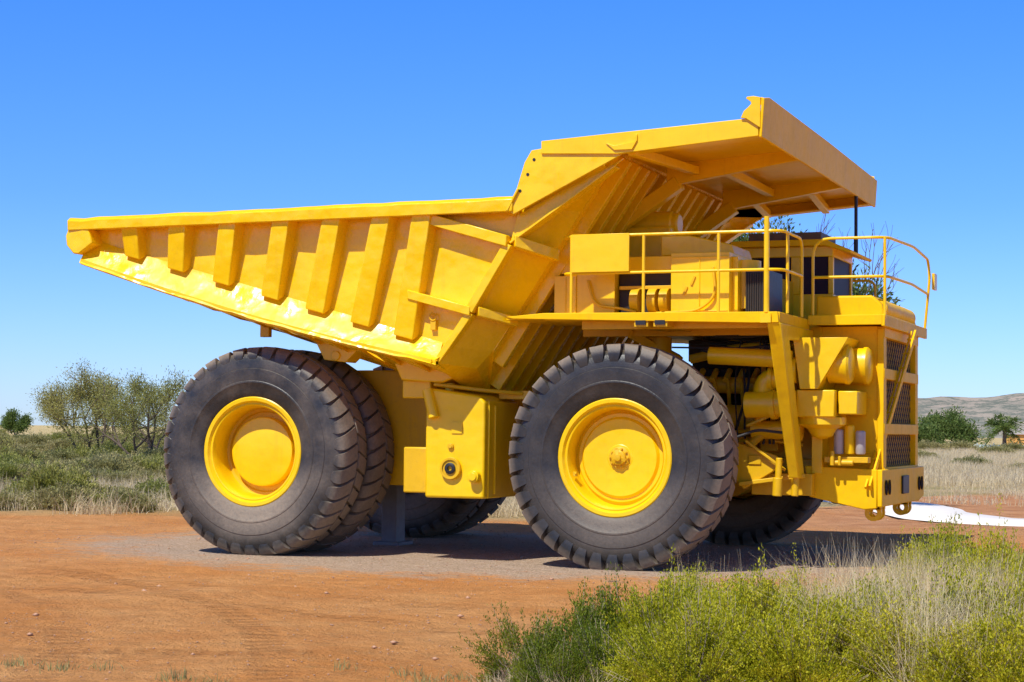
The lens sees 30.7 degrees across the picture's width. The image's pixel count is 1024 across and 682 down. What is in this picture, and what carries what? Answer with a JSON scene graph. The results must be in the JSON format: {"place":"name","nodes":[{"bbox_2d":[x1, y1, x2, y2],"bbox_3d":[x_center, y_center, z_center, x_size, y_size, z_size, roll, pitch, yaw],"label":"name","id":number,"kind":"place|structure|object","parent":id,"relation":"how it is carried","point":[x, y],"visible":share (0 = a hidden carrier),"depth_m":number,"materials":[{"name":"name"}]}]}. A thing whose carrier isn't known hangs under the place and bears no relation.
{"place":"outdoors","nodes":[
{"label":"outdoors","id":0,"kind":"place"},
{"bbox_2d":[0,442,522,517],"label":"scrub grass","id":1,"kind":"structure","parent":0,"point":[511,507],"depth_m":40.04,"materials":[{"name":"plant"}]},
{"bbox_2d":[0,425,1023,681],"bbox_3d":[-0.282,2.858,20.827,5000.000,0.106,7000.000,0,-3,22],"label":"ground","id":2,"kind":"structure","parent":0,"point":[126,615],"depth_m":21.42,"materials":[{"name":"orange soil"}]},
{"bbox_2d":[0,431,18,454],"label":"shrub","id":3,"kind":"object","parent":2,"relation":"on","point":[3,441],"visible":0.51,"depth_m":71.85,"materials":[{"name":"green plant"}]},
{"bbox_2d":[0,446,20,459],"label":"scrub shrub","id":4,"kind":"object","parent":2,"relation":"on","point":[9,456],"visible":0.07,"depth_m":62.49,"materials":[{"name":"green plant"}]},
{"bbox_2d":[0,433,25,448],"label":"scrub shrub","id":5,"kind":"object","parent":2,"relation":"on","point":[12,442],"visible":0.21,"depth_m":104.92,"materials":[{"name":"green plant"}]},
{"bbox_2d":[0,455,26,486],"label":"scrub shrub","id":6,"kind":"object","parent":2,"relation":"on","point":[7,468],"visible":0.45,"depth_m":54.24,"materials":[{"name":"green plant"}]},
{"bbox_2d":[0,483,28,510],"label":"scrub shrub","id":7,"kind":"object","parent":2,"relation":"on","point":[7,494],"visible":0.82,"depth_m":39.82,"materials":[{"name":"green plant"}]},
{"bbox_2d":[0,406,35,434],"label":"round tree","id":8,"kind":"object","parent":2,"relation":"on","point":[8,422],"visible":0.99,"depth_m":311.63,"materials":[{"name":"green plant"}]},
{"bbox_2d":[3,475,32,490],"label":"scrub shrub","id":9,"kind":"object","parent":2,"relation":"on","point":[21,481],"visible":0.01,"depth_m":42.68,"materials":[{"name":"green plant"}]},
{"bbox_2d":[12,433,27,439],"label":"scrub shrub","id":10,"kind":"object","parent":2,"relation":"on","point":[16,436],"visible":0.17,"depth_m":177.27,"materials":[{"name":"green plant"}]},
{"bbox_2d":[0,462,40,486],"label":"scrub shrub","id":11,"kind":"object","parent":2,"relation":"on","point":[27,472],"visible":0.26,"depth_m":54.52,"materials":[{"name":"green plant"}]},
{"bbox_2d":[5,450,35,462],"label":"scrub shrub","id":12,"kind":"object","parent":2,"relation":"on","point":[27,453],"visible":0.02,"depth_m":66.00,"materials":[{"name":"green plant"}]},
{"bbox_2d":[3,460,39,469],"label":"scrub shrub","id":13,"kind":"object","parent":2,"relation":"on","point":[16,464],"visible":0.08,"depth_m":58.73,"materials":[{"name":"green plant"}]},
{"bbox_2d":[1,453,49,466],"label":"scrub shrub","id":14,"kind":"object","parent":2,"relation":"on","point":[22,459],"visible":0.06,"depth_m":60.06,"materials":[{"name":"green plant"}]},
{"bbox_2d":[6,445,46,460],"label":"scrub shrub","id":15,"kind":"object","parent":2,"relation":"on","point":[22,452],"visible":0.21,"depth_m":77.03,"materials":[{"name":"green plant"}]},
{"bbox_2d":[21,459,44,471],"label":"scrub shrub","id":16,"kind":"object","parent":2,"relation":"on","point":[33,465],"visible":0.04,"depth_m":58.56,"materials":[{"name":"green plant"}]},
{"bbox_2d":[23,442,48,451],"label":"scrub shrub","id":17,"kind":"object","parent":2,"relation":"on","point":[33,446],"visible":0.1,"depth_m":104.96,"materials":[{"name":"green plant"}]},
{"bbox_2d":[14,429,60,447],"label":"scrub shrub","id":18,"kind":"object","parent":2,"relation":"on","point":[40,438],"visible":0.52,"depth_m":140.85,"materials":[{"name":"green plant"}]},
{"bbox_2d":[0,455,101,495],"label":"scrub shrub","id":19,"kind":"object","parent":2,"relation":"on","point":[47,476],"visible":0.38,"depth_m":41.61,"materials":[{"name":"green plant"}]},
{"bbox_2d":[42,454,64,463],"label":"scrub shrub","id":20,"kind":"object","parent":2,"relation":"on","point":[51,459],"visible":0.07,"depth_m":73.89,"materials":[{"name":"green plant"}]},
{"bbox_2d":[15,480,96,510],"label":"scrub shrub","id":21,"kind":"object","parent":2,"relation":"on","point":[53,494],"visible":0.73,"depth_m":40.12,"materials":[{"name":"green plant"}]},
{"bbox_2d":[47,431,67,439],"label":"scrub shrub","id":22,"kind":"object","parent":2,"relation":"on","point":[58,436],"visible":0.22,"depth_m":178.86,"materials":[{"name":"green plant"}]},
{"bbox_2d":[39,460,88,479],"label":"scrub shrub","id":23,"kind":"object","parent":2,"relation":"on","point":[82,471],"visible":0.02,"depth_m":55.16,"materials":[{"name":"green plant"}]},
{"bbox_2d":[40,445,88,460],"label":"scrub shrub","id":24,"kind":"object","parent":2,"relation":"on","point":[63,454],"visible":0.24,"depth_m":79.52,"materials":[{"name":"green plant"}]},
{"bbox_2d":[34,436,99,452],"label":"scrub shrub","id":25,"kind":"object","parent":2,"relation":"on","point":[59,441],"visible":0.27,"depth_m":100.97,"materials":[{"name":"green plant"}]},
{"bbox_2d":[50,457,83,469],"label":"scrub shrub","id":26,"kind":"object","parent":2,"relation":"on","point":[64,463],"depth_m":58.93,"materials":[{"name":"green plant"}]},
{"bbox_2d":[53,441,94,453],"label":"scrub shrub","id":27,"kind":"object","parent":2,"relation":"on","point":[77,447],"visible":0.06,"depth_m":82.63,"materials":[{"name":"green plant"}]},
{"bbox_2d":[68,447,97,457],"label":"scrub shrub","id":28,"kind":"object","parent":2,"relation":"on","point":[82,452],"visible":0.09,"depth_m":81.01,"materials":[{"name":"green plant"}]},
{"bbox_2d":[84,467,104,480],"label":"scrub shrub","id":29,"kind":"object","parent":2,"relation":"on","point":[95,472],"visible":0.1,"depth_m":55.96,"materials":[{"name":"green plant"}]},
{"bbox_2d":[25,357,171,449],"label":"acacia tree","id":30,"kind":"object","parent":2,"relation":"on","point":[57,405],"visible":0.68,"depth_m":83.88,"materials":[{"name":"green plant"}]},
{"bbox_2d":[84,466,113,473],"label":"scrub shrub","id":31,"kind":"object","parent":2,"relation":"on","point":[103,469],"visible":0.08,"depth_m":57.01,"materials":[{"name":"green plant"}]},
{"bbox_2d":[91,472,106,480],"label":"scrub shrub","id":32,"kind":"object","parent":2,"relation":"on","point":[99,475],"visible":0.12,"depth_m":55.82,"materials":[{"name":"green plant"}]},
{"bbox_2d":[75,446,125,460],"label":"scrub shrub","id":33,"kind":"object","parent":2,"relation":"on","point":[99,453],"visible":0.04,"depth_m":68.29,"materials":[{"name":"green plant"}]},
{"bbox_2d":[72,454,139,473],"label":"scrub shrub","id":34,"kind":"object","parent":2,"relation":"on","point":[112,463],"visible":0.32,"depth_m":58.86,"materials":[{"name":"green plant"}]},
{"bbox_2d":[85,481,128,495],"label":"scrub shrub","id":35,"kind":"object","parent":2,"relation":"on","point":[109,488],"visible":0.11,"depth_m":41.94,"materials":[{"name":"green plant"}]},
{"bbox_2d":[91,446,125,454],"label":"scrub shrub","id":36,"kind":"object","parent":2,"relation":"on","point":[106,449],"visible":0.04,"depth_m":80.90,"materials":[{"name":"green plant"}]},
{"bbox_2d":[77,451,147,471],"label":"scrub shrub","id":37,"kind":"object","parent":2,"relation":"on","point":[122,458],"visible":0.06,"depth_m":60.17,"materials":[{"name":"green plant"}]},
{"bbox_2d":[94,439,133,453],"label":"scrub shrub","id":38,"kind":"object","parent":2,"relation":"on","point":[110,446],"visible":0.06,"depth_m":83.55,"materials":[{"name":"green plant"}]},
{"bbox_2d":[99,435,128,445],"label":"scrub shrub","id":39,"kind":"object","parent":2,"relation":"on","point":[115,438],"visible":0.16,"depth_m":160.18,"materials":[{"name":"green plant"}]},
{"bbox_2d":[92,439,139,451],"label":"scrub shrub","id":40,"kind":"object","parent":2,"relation":"on","point":[128,444],"visible":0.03,"depth_m":89.63,"materials":[{"name":"green plant"}]},
{"bbox_2d":[97,470,146,485],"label":"scrub shrub","id":41,"kind":"object","parent":2,"relation":"on","point":[123,475],"visible":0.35,"depth_m":55.36,"materials":[{"name":"green plant"}]},
{"bbox_2d":[84,487,161,510],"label":"scrub shrub","id":42,"kind":"object","parent":2,"relation":"on","point":[96,495],"visible":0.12,"depth_m":40.33,"materials":[{"name":"green plant"}]},
{"bbox_2d":[60,364,192,455],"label":"acacia tree","id":43,"kind":"object","parent":2,"relation":"on","point":[147,403],"visible":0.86,"depth_m":78.40,"materials":[{"name":"green plant"}]},
{"bbox_2d":[91,484,162,512],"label":"scrub shrub","id":44,"kind":"object","parent":2,"relation":"on","point":[124,497],"visible":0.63,"depth_m":39.94,"materials":[{"name":"green plant"}]},
{"bbox_2d":[127,434,151,443],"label":"scrub shrub","id":45,"kind":"object","parent":2,"relation":"on","point":[137,439],"visible":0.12,"depth_m":147.25,"materials":[{"name":"green plant"}]},
{"bbox_2d":[121,452,161,463],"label":"scrub shrub","id":46,"kind":"object","parent":2,"relation":"on","point":[141,456],"visible":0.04,"depth_m":69.12,"materials":[{"name":"green plant"}]},
{"bbox_2d":[126,445,160,454],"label":"scrub shrub","id":47,"kind":"object","parent":2,"relation":"on","point":[140,450],"visible":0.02,"depth_m":79.70,"materials":[{"name":"green plant"}]},
{"bbox_2d":[123,452,164,473],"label":"scrub shrub","id":48,"kind":"object","parent":2,"relation":"on","point":[145,462],"visible":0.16,"depth_m":61.64,"materials":[{"name":"green plant"}]},
{"bbox_2d":[126,469,163,480],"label":"scrub shrub","id":49,"kind":"object","parent":2,"relation":"on","point":[150,473],"visible":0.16,"depth_m":58.38,"materials":[{"name":"green plant"}]},
{"bbox_2d":[133,445,164,455],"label":"scrub shrub","id":50,"kind":"object","parent":2,"relation":"on","point":[158,450],"visible":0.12,"depth_m":77.87,"materials":[{"name":"green plant"}]},
{"bbox_2d":[138,438,163,448],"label":"scrub shrub","id":51,"kind":"object","parent":2,"relation":"on","point":[143,445],"visible":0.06,"depth_m":101.38,"materials":[{"name":"green plant"}]},
{"bbox_2d":[134,475,168,499],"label":"scrub shrub","id":52,"kind":"object","parent":2,"relation":"on","point":[149,484],"visible":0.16,"depth_m":44.52,"materials":[{"name":"green plant"}]},
{"bbox_2d":[136,477,167,488],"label":"scrub shrub","id":53,"kind":"object","parent":2,"relation":"on","point":[159,481],"visible":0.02,"depth_m":47.21,"materials":[{"name":"green plant"}]},
{"bbox_2d":[140,452,165,463],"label":"scrub shrub","id":54,"kind":"object","parent":2,"relation":"on","point":[162,458],"visible":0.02,"depth_m":72.97,"materials":[{"name":"green plant"}]},
{"bbox_2d":[146,463,164,472],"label":"scrub shrub","id":55,"kind":"object","parent":2,"relation":"on","point":[152,470],"visible":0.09,"depth_m":61.31,"materials":[{"name":"green plant"}]},
{"bbox_2d":[156,459,166,478],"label":"scrub shrub","id":56,"kind":"object","parent":2,"relation":"on","point":[162,470],"visible":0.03,"depth_m":59.97,"materials":[{"name":"green plant"}]},
{"bbox_2d":[156,484,171,502],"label":"scrub shrub","id":57,"kind":"object","parent":2,"relation":"on","point":[168,492],"visible":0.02,"depth_m":43.12,"materials":[{"name":"green plant"}]},
{"bbox_2d":[1,654,484,681],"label":"grass sprig","id":58,"kind":"object","parent":2,"relation":"on","point":[173,676],"depth_m":14.04,"materials":[{"name":"green plant"}]},
{"bbox_2d":[373,485,412,545],"bbox_3d":[-1.911,2.792,30.008,0.460,1.000,0.550,0,-3,22],"label":"support stand","id":59,"kind":"object","parent":2,"relation":"on","point":[393,518],"visible":0.78,"depth_m":29.85,"materials":[{"name":"grey metal"}]},
{"bbox_2d":[66,96,936,570],"bbox_3d":[0.293,0.175,29.353,12.040,6.286,7.930,0,-3,22],"label":"mining haul truck","id":60,"kind":"object","parent":2,"relation":"on","point":[544,318],"visible":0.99,"depth_m":26.23,"materials":[{"name":"yellow paint"}]},
{"bbox_2d":[0,519,1020,679],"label":"gravel stones","id":61,"kind":"object","parent":2,"relation":"on","point":[393,642],"visible":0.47,"depth_m":23.50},
{"bbox_2d":[450,600,570,681],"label":"shrub","id":62,"kind":"object","parent":2,"relation":"on","point":[497,664],"visible":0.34,"depth_m":13.18,"materials":[{"name":"green plant"}]},
{"bbox_2d":[504,628,605,681],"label":"shrub","id":63,"kind":"object","parent":2,"relation":"on","point":[534,669],"visible":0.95,"depth_m":12.18,"materials":[{"name":"green plant"}]},
{"bbox_2d":[504,577,620,664],"bbox_3d":[0.426,2.144,13.834,1.103,0.828,1.019,2,-3,-34],"label":"shrub","id":64,"kind":"object","parent":2,"relation":"on","point":[583,610],"visible":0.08,"depth_m":13.62,"materials":[{"name":"green plant"}]},
{"bbox_2d":[540,609,644,681],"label":"shrub","id":65,"kind":"object","parent":2,"relation":"on","point":[592,644],"visible":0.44,"depth_m":12.45,"materials":[{"name":"green plant"}]},
{"bbox_2d":[563,561,646,645],"bbox_3d":[1.015,2.104,13.927,1.292,0.931,1.229,0,-3,4],"label":"shrub","id":66,"kind":"object","parent":2,"relation":"on","point":[602,595],"visible":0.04,"depth_m":13.96,"materials":[{"name":"green plant"}]},
{"bbox_2d":[580,543,743,660],"bbox_3d":[1.080,2.007,13.467,1.531,1.080,1.517,0,-3,12],"label":"shrub","id":67,"kind":"object","parent":2,"relation":"on","point":[663,606],"visible":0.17,"depth_m":13.39,"materials":[{"name":"green plant"}]},
{"bbox_2d":[592,573,779,681],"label":"shrub","id":68,"kind":"object","parent":2,"relation":"on","point":[658,660],"visible":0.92,"depth_m":11.98,"materials":[{"name":"green plant"}]},
{"bbox_2d":[616,557,755,626],"bbox_3d":[1.472,2.224,15.486,1.321,0.848,1.396,-1,-3,32],"label":"shrub","id":69,"kind":"object","parent":2,"relation":"on","point":[694,573],"visible":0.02,"depth_m":15.55,"materials":[{"name":"green plant"}]},
{"bbox_2d":[631,579,807,681],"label":"shrub","id":70,"kind":"object","parent":2,"relation":"on","point":[736,617],"visible":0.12,"depth_m":12.60,"materials":[{"name":"green plant"}]},
{"bbox_2d":[686,543,819,631],"bbox_3d":[1.890,2.025,13.787,1.741,1.092,1.606,1,-3,1],"label":"shrub","id":71,"kind":"object","parent":2,"relation":"on","point":[773,601],"visible":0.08,"depth_m":13.68,"materials":[{"name":"green plant"}]},
{"bbox_2d":[725,564,782,597],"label":"shrub","id":72,"kind":"object","parent":2,"relation":"on","point":[756,583],"depth_m":15.69,"materials":[{"name":"green plant"}]},
{"bbox_2d":[690,563,903,681],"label":"shrub","id":73,"kind":"object","parent":2,"relation":"on","point":[781,659],"visible":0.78,"depth_m":11.83,"materials":[{"name":"green plant"}]},
{"bbox_2d":[754,543,843,602],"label":"shrub","id":74,"kind":"object","parent":2,"relation":"on","point":[796,577],"visible":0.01,"depth_m":15.38,"materials":[{"name":"green plant"}]},
{"bbox_2d":[729,215,904,305],"bbox_3d":[7.332,0.411,46.375,5.067,7.696,2.935,-1,-3,29],"label":"gum tree","id":75,"kind":"object","parent":2,"relation":"on","point":[856,291],"visible":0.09,"depth_m":45.87,"materials":[{"name":"green plant"}]},
{"bbox_2d":[780,567,919,634],"bbox_3d":[2.436,2.082,13.293,1.427,0.948,1.408,-1,-3,33],"label":"shrub","id":76,"kind":"object","parent":2,"relation":"on","point":[861,594],"visible":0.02,"depth_m":13.24,"materials":[{"name":"green plant"}]},
{"bbox_2d":[816,214,901,295],"bbox_3d":[8.116,0.497,45.238,2.154,7.461,3.311,-2,-4,39],"label":"gum tree","id":77,"kind":"object","parent":2,"relation":"on","point":[881,256],"visible":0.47,"depth_m":45.40,"materials":[{"name":"green plant"}]},
{"bbox_2d":[790,575,954,681],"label":"shrub","id":78,"kind":"object","parent":2,"relation":"on","point":[870,629],"visible":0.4,"depth_m":11.87,"materials":[{"name":"green plant"}]},
{"bbox_2d":[842,548,928,603],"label":"shrub","id":79,"kind":"object","parent":2,"relation":"on","point":[900,580],"visible":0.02,"depth_m":14.97,"materials":[{"name":"green plant"}]},
{"bbox_2d":[869,523,957,584],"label":"shrub","id":80,"kind":"object","parent":2,"relation":"on","point":[903,553],"depth_m":16.77,"materials":[{"name":"green plant"}]},
{"bbox_2d":[837,532,1015,632],"bbox_3d":[2.974,1.933,12.995,1.605,1.228,1.776,1,-3,-10],"label":"shrub","id":81,"kind":"object","parent":2,"relation":"on","point":[951,589],"visible":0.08,"depth_m":12.82,"materials":[{"name":"green plant"}]},
{"bbox_2d":[918,448,940,458],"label":"scrub shrub","id":82,"kind":"object","parent":2,"relation":"on","point":[921,453],"visible":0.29,"depth_m":127.95,"materials":[{"name":"beige plant"}]},
{"bbox_2d":[842,509,1016,588],"bbox_3d":[4.018,2.158,17.296,1.577,1.217,1.662,-2,-4,39],"label":"shrub","id":83,"kind":"object","parent":2,"relation":"on","point":[936,542],"visible":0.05,"depth_m":17.26,"materials":[{"name":"green plant"}]},
{"bbox_2d":[918,418,948,443],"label":"round tree","id":84,"kind":"object","parent":2,"relation":"on","point":[925,431],"visible":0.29,"depth_m":221.12,"materials":[{"name":"green plant"}]},
{"bbox_2d":[918,438,955,450],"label":"scrub shrub","id":85,"kind":"object","parent":2,"relation":"on","point":[926,445],"visible":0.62,"depth_m":196.47,"materials":[{"name":"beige plant"}]},
{"bbox_2d":[868,594,1023,681],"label":"shrub","id":86,"kind":"object","parent":2,"relation":"on","point":[955,657],"visible":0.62,"depth_m":11.42,"materials":[{"name":"green plant"}]},
{"bbox_2d":[918,402,983,443],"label":"round tree","id":87,"kind":"object","parent":2,"relation":"on","point":[955,425],"visible":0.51,"depth_m":230.04,"materials":[{"name":"green plant"}]},
{"bbox_2d":[942,438,980,449],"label":"scrub shrub","id":88,"kind":"object","parent":2,"relation":"on","point":[963,444],"visible":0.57,"depth_m":209.87,"materials":[{"name":"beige plant"}]},
{"bbox_2d":[918,604,1023,681],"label":"shrub","id":89,"kind":"object","parent":2,"relation":"on","point":[1004,641],"visible":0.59,"depth_m":11.38,"materials":[{"name":"green plant"}]},
{"bbox_2d":[948,454,993,467],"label":"scrub shrub","id":90,"kind":"object","parent":2,"relation":"on","point":[968,458],"visible":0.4,"depth_m":102.14,"materials":[{"name":"green plant"}]},
{"bbox_2d":[938,493,1023,589],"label":"shrub","id":91,"kind":"object","parent":2,"relation":"on","point":[993,547],"visible":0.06,"depth_m":15.64,"materials":[{"name":"green plant"}]},
{"bbox_2d":[938,559,1023,638],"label":"shrub","id":92,"kind":"object","parent":2,"relation":"on","point":[1017,591],"visible":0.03,"depth_m":12.66,"materials":[{"name":"green plant"}]},
{"bbox_2d":[965,538,1023,597],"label":"shrub","id":93,"kind":"object","parent":2,"relation":"on","point":[1016,566],"visible":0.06,"depth_m":14.39,"materials":[{"name":"green plant"}]},
{"bbox_2d":[975,443,1018,453],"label":"scrub shrub","id":94,"kind":"object","parent":2,"relation":"on","point":[989,448],"visible":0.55,"depth_m":164.88,"materials":[{"name":"green plant"}]},
{"bbox_2d":[978,413,1023,446],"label":"palm tree","id":95,"kind":"object","parent":2,"relation":"on","point":[1000,425],"visible":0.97,"depth_m":218.51,"materials":[{"name":"green plant"}]},
{"bbox_2d":[999,440,1023,450],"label":"scrub shrub","id":96,"kind":"object","parent":2,"relation":"on","point":[1015,446],"visible":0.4,"depth_m":193.00,"materials":[{"name":"green plant"}]},
{"bbox_2d":[1005,459,1023,469],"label":"scrub shrub","id":97,"kind":"object","parent":2,"relation":"on","point":[1018,464],"visible":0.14,"depth_m":91.84,"materials":[{"name":"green plant"}]},
{"bbox_2d":[0,0,1023,426],"label":"sky","id":98,"kind":"structure","parent":0,"point":[108,107],"materials":[{"name":"blue"}]},
{"bbox_2d":[466,534,1023,681],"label":"dry grass","id":99,"kind":"structure","parent":0,"point":[924,579],"depth_m":12.83,"materials":[{"name":"beige plant"}]},
{"bbox_2d":[823,500,1023,525],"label":"path","id":100,"kind":"structure","parent":0,"point":[921,511],"depth_m":41.15,"materials":[{"name":"white concrete"}]},
{"bbox_2d":[918,446,1023,487],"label":"scrub grass","id":101,"kind":"structure","parent":0,"point":[960,475],"depth_m":81.11,"materials":[{"name":"beige plant"}]},
{"bbox_2d":[918,393,1023,437],"bbox_3d":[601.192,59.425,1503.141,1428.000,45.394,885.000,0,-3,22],"label":"hill","id":102,"kind":"structure","parent":0,"point":[981,409],"depth_m":1282.04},
{"bbox_2d":[920,478,1023,506],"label":"scrub grass","id":103,"kind":"structure","parent":0,"point":[1010,490],"depth_m":56.76,"materials":[{"name":"beige plant"}]},
{"bbox_2d":[1007,428,1023,444],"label":"shed","id":104,"kind":"structure","parent":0,"point":[1021,435],"depth_m":291.08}
]}

